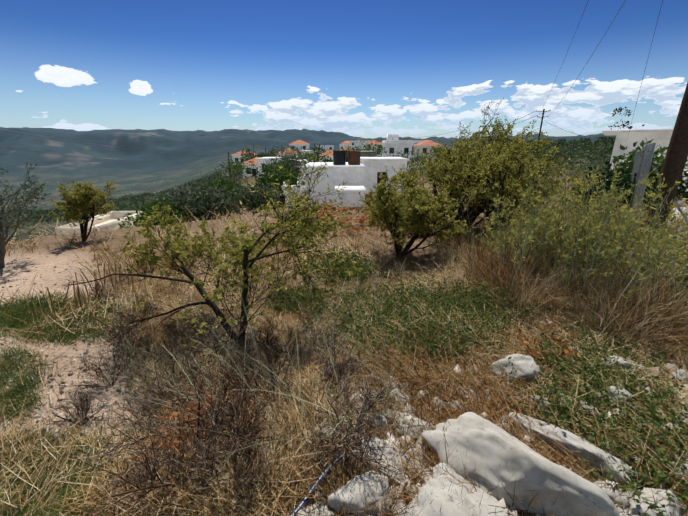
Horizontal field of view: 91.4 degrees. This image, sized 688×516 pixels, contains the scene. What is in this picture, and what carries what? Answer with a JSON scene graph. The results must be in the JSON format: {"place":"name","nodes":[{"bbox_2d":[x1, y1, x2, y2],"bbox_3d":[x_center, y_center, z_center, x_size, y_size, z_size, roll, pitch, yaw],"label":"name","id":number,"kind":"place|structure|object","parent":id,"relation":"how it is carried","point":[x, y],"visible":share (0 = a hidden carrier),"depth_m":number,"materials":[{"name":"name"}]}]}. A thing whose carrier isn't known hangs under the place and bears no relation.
{"place":"outdoors","nodes":[
{"label":"outdoors","id":0,"kind":"place"},
{"bbox_2d":[0,127,687,515],"bbox_3d":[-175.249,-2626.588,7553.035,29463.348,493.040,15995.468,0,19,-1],"label":"ground","id":1,"kind":"structure","parent":0,"point":[130,173],"depth_m":31.31,"materials":[{"name":"beige soil"}]},
{"bbox_2d":[0,162,50,267],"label":"olive tree","id":2,"kind":"object","parent":1,"relation":"on","point":[15,211],"visible":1,"depth_m":8.67,"materials":[{"name":"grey plant"}]},
{"bbox_2d":[47,179,117,240],"bbox_3d":[-8.850,-1.520,11.324,1.999,2.198,2.190,0,19,-1],"label":"tree","id":3,"kind":"object","parent":1,"relation":"on","point":[79,202],"visible":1,"depth_m":11.16,"materials":[{"name":"green plant"}]},
{"bbox_2d":[46,251,147,334],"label":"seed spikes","id":4,"kind":"object","parent":1,"relation":"on","point":[78,290],"visible":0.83,"depth_m":5.98,"materials":[{"name":"beige plant"}]},
{"bbox_2d":[109,203,134,217],"bbox_3d":[-16.716,-1.817,27.297,5.257,5.714,5.613,8,20,21],"label":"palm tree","id":5,"kind":"object","parent":1,"relation":"on","point":[126,209],"visible":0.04,"depth_m":25.64,"materials":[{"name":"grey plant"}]},
{"bbox_2d":[0,286,246,515],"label":"green grass","id":6,"kind":"structure","parent":1,"relation":"on","point":[18,309],"depth_m":3.65,"materials":[{"name":"green plant"}]},
{"bbox_2d":[54,144,361,378],"bbox_3d":[-1.752,-0.036,4.525,4.263,2.828,2.995,8,20,22],"label":"almond tree","id":7,"kind":"object","parent":1,"relation":"on","point":[243,255],"visible":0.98,"depth_m":4.28,"materials":[{"name":"green plant"}]},
{"bbox_2d":[40,279,398,515],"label":"dry bushes","id":8,"kind":"object","parent":1,"relation":"on","point":[245,390],"visible":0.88,"depth_m":1.74,"materials":[{"name":"brown plant"}]},
{"bbox_2d":[55,134,442,234],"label":"village houses","id":9,"kind":"structure","parent":1,"relation":"on","point":[356,172],"depth_m":35.30,"materials":[{"name":"white paint"}]},
{"bbox_2d":[289,448,349,515],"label":"irrigation pipe","id":10,"kind":"object","parent":1,"relation":"on","point":[306,501],"visible":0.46,"depth_m":1.48,"materials":[{"name":"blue plastic"}]},
{"bbox_2d":[0,193,687,515],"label":"dry grass","id":11,"kind":"structure","parent":1,"relation":"on","point":[486,375],"depth_m":2.14,"materials":[{"name":"beige plant"}]},
{"bbox_2d":[0,228,687,515],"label":"stones","id":12,"kind":"object","parent":1,"relation":"on","point":[501,502],"visible":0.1,"depth_m":2.04,"materials":[{"name":"white stone"}]},
{"bbox_2d":[0,0,687,240],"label":"utility poles","id":13,"kind":"object","parent":1,"relation":"on","point":[674,163],"visible":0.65,"depth_m":4.94,"materials":[{"name":"brown wood"}]},
{"bbox_2d":[3,107,687,231],"bbox_3d":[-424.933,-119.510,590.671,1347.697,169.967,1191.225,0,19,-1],"label":"trees","id":14,"kind":"object","parent":1,"relation":"on","point":[223,191],"visible":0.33,"depth_m":27.07,"materials":[{"name":"green plant"}]},
{"bbox_2d":[115,197,580,511],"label":"plants","id":15,"kind":"object","parent":1,"relation":"on","point":[363,219],"visible":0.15,"depth_m":2.28,"materials":[{"name":"brown plant"}]},
{"bbox_2d":[358,166,467,257],"bbox_3d":[1.565,-1.040,8.149,2.379,2.383,2.771,-10,21,-27],"label":"shrub","id":16,"kind":"object","parent":1,"relation":"on","point":[418,213],"visible":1,"depth_m":7.63,"materials":[{"name":"green plant"}]},
{"bbox_2d":[251,241,687,515],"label":"green weeds","id":17,"kind":"object","parent":1,"relation":"on","point":[588,370],"visible":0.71,"depth_m":2.43,"materials":[{"name":"green plant"}]},
{"bbox_2d":[392,97,556,235],"bbox_3d":[3.761,-2.674,10.209,4.393,4.049,5.114,0,19,-1],"label":"tree","id":18,"kind":"object","parent":1,"relation":"on","point":[452,162],"visible":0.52,"depth_m":9.36,"materials":[{"name":"green plant"}]},
{"bbox_2d":[288,304,687,515],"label":"rocks","id":19,"kind":"object","parent":1,"relation":"on","point":[488,446],"visible":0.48,"depth_m":1.43,"materials":[{"name":"stone"}]},
{"bbox_2d":[439,135,587,233],"bbox_3d":[4.148,-1.684,8.382,3.157,2.626,3.206,17,25,41],"label":"shrub","id":20,"kind":"object","parent":1,"relation":"on","point":[515,183],"visible":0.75,"depth_m":7.76,"materials":[{"name":"green plant"}]},
{"bbox_2d":[425,191,687,362],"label":"tall dry grass","id":21,"kind":"structure","parent":1,"relation":"on","point":[633,311],"depth_m":3.07,"materials":[{"name":"plant"}]},
{"bbox_2d":[447,157,687,318],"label":"tall weeds","id":22,"kind":"object","parent":1,"relation":"on","point":[584,224],"visible":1,"depth_m":3.29,"materials":[{"name":"green plant"}]},
{"bbox_2d":[602,128,687,203],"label":"house","id":23,"kind":"structure","parent":1,"relation":"on","point":[661,137],"depth_m":24.80,"materials":[{"name":"white paint"}]},
{"bbox_2d":[631,143,687,222],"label":"fence post","id":24,"kind":"object","parent":1,"relation":"on","point":[649,150],"visible":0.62,"depth_m":6.53,"materials":[{"name":"grey"}]},
{"bbox_2d":[0,0,687,138],"label":"sky","id":25,"kind":"structure","parent":0,"point":[371,69],"materials":[{"name":"blue"}]},
{"bbox_2d":[669,207,687,260],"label":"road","id":26,"kind":"structure","parent":0,"point":[677,210],"depth_m":9.91,"materials":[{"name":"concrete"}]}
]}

